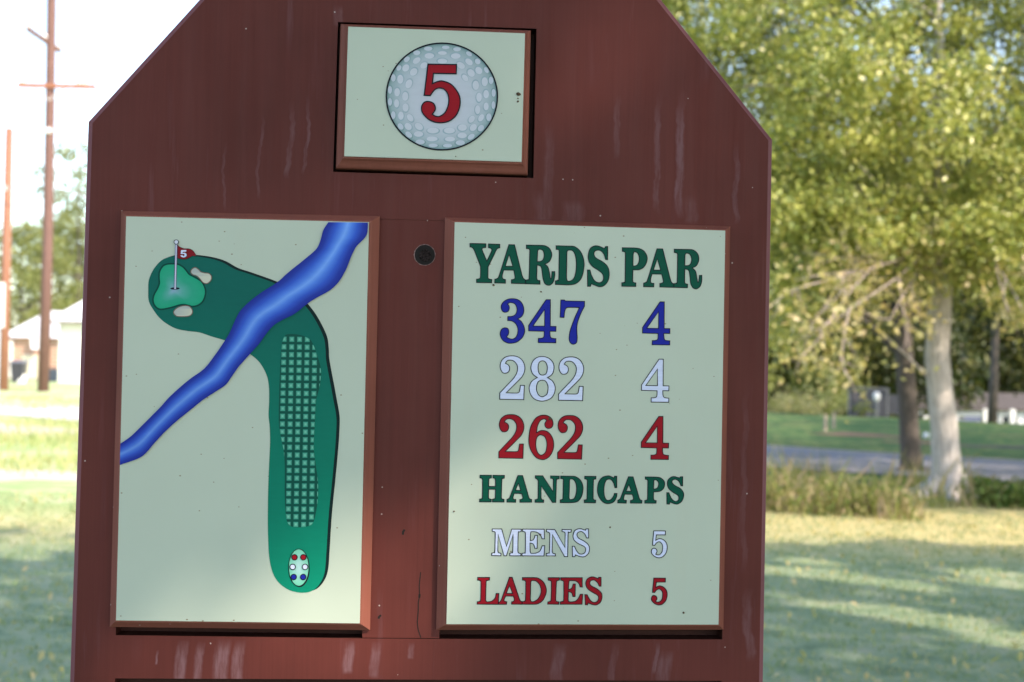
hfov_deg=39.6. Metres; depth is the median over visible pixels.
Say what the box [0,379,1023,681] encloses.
ground
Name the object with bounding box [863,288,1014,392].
background tree
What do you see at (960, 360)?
background tree
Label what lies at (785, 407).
pale bush
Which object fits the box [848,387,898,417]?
screen fence
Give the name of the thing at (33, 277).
backlit tree
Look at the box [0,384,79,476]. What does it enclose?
rough grass
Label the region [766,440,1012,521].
tall weeds
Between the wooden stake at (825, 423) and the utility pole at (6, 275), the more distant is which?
the utility pole at (6, 275)
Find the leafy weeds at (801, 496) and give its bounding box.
[766,472,939,518]
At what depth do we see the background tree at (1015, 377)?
88.23 m
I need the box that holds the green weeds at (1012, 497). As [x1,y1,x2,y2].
[911,473,1023,509]
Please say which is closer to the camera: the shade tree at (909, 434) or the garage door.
the shade tree at (909, 434)
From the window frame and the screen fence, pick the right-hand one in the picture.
the window frame
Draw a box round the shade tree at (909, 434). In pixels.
[676,0,1023,471]
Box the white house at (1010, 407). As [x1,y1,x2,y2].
[888,383,1023,423]
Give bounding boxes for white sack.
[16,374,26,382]
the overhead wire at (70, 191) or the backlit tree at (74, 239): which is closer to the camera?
the overhead wire at (70, 191)
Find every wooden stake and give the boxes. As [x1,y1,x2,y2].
[823,414,826,430]
[832,412,835,427]
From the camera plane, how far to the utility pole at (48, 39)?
57.99 m
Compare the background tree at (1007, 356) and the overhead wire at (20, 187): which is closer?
the overhead wire at (20, 187)
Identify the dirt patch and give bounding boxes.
[0,397,76,401]
[0,425,76,433]
[0,469,76,480]
[813,432,898,437]
[882,441,962,444]
[921,443,1023,448]
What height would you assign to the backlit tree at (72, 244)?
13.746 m
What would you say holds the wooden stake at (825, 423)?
on the ground at (784, 429)
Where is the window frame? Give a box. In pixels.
[1000,414,1019,423]
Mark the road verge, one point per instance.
(830, 449)
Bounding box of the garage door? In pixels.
[956,413,981,421]
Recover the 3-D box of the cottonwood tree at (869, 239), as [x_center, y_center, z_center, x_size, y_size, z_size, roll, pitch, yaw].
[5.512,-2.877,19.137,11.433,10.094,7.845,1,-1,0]
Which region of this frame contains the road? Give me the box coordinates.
[4,414,1023,481]
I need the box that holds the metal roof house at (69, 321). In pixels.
[51,301,82,382]
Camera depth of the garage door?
75.89 m
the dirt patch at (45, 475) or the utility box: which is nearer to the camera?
the dirt patch at (45, 475)
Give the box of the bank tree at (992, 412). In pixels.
[881,93,1022,422]
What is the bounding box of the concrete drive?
[0,404,78,420]
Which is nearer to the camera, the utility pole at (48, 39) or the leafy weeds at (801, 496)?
the leafy weeds at (801, 496)
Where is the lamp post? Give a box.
[873,392,879,416]
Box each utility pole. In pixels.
[0,128,12,389]
[17,0,95,391]
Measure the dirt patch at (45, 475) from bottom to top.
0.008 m
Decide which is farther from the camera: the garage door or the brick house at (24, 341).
the brick house at (24, 341)
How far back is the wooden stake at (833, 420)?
40.11 m
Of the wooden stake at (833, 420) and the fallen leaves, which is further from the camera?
the wooden stake at (833, 420)
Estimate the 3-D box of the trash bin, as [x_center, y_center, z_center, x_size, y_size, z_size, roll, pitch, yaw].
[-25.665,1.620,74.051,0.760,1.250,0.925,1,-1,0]
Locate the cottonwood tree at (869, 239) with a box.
[661,0,1023,499]
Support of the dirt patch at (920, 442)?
on the ground at (784, 429)
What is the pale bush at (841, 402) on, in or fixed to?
on the ground at (784, 429)
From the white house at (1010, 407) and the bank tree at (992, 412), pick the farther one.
the white house at (1010, 407)
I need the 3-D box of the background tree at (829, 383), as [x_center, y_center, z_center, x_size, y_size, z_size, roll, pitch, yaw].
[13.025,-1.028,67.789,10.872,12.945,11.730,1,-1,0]
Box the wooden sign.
[70,0,771,681]
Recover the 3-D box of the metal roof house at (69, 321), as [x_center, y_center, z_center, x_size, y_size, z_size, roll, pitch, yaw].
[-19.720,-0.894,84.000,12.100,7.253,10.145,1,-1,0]
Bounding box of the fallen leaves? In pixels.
[0,492,1023,681]
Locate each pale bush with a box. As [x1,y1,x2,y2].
[767,381,835,414]
[771,385,873,415]
[852,399,875,416]
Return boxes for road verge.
[3,404,1023,460]
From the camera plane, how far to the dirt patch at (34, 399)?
50.69 m
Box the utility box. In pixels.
[49,368,57,381]
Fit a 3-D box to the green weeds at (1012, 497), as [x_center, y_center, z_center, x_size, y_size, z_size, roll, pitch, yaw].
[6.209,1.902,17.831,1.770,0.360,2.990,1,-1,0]
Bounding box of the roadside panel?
[0,283,5,327]
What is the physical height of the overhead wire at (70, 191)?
2.529 m
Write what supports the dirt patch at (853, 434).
on the ground at (784, 429)
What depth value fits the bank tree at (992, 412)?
45.89 m
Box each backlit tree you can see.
[0,217,82,330]
[10,132,87,310]
[11,210,84,314]
[34,170,85,297]
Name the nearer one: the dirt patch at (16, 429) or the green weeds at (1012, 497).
the green weeds at (1012, 497)
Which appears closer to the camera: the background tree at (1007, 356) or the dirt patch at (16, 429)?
the dirt patch at (16, 429)
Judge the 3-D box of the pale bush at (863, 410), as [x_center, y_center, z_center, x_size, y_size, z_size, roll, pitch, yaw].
[12.476,2.440,50.454,0.825,0.739,0.687,1,-1,25]
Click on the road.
(997, 468)
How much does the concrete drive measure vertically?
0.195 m
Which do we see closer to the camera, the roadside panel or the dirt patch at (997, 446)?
the dirt patch at (997, 446)
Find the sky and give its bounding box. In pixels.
[0,0,1023,375]
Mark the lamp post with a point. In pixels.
(876, 396)
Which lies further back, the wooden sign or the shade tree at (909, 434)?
the shade tree at (909, 434)
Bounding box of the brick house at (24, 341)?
[9,311,62,379]
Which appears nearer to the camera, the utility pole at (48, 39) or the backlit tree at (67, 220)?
the utility pole at (48, 39)
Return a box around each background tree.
[767,255,891,415]
[768,203,1016,418]
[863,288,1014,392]
[951,288,1023,392]
[963,293,1018,392]
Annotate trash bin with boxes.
[9,360,28,382]
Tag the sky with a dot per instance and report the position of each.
(103, 42)
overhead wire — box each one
[0,185,42,188]
[54,187,85,196]
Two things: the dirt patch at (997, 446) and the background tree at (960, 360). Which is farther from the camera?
the background tree at (960, 360)

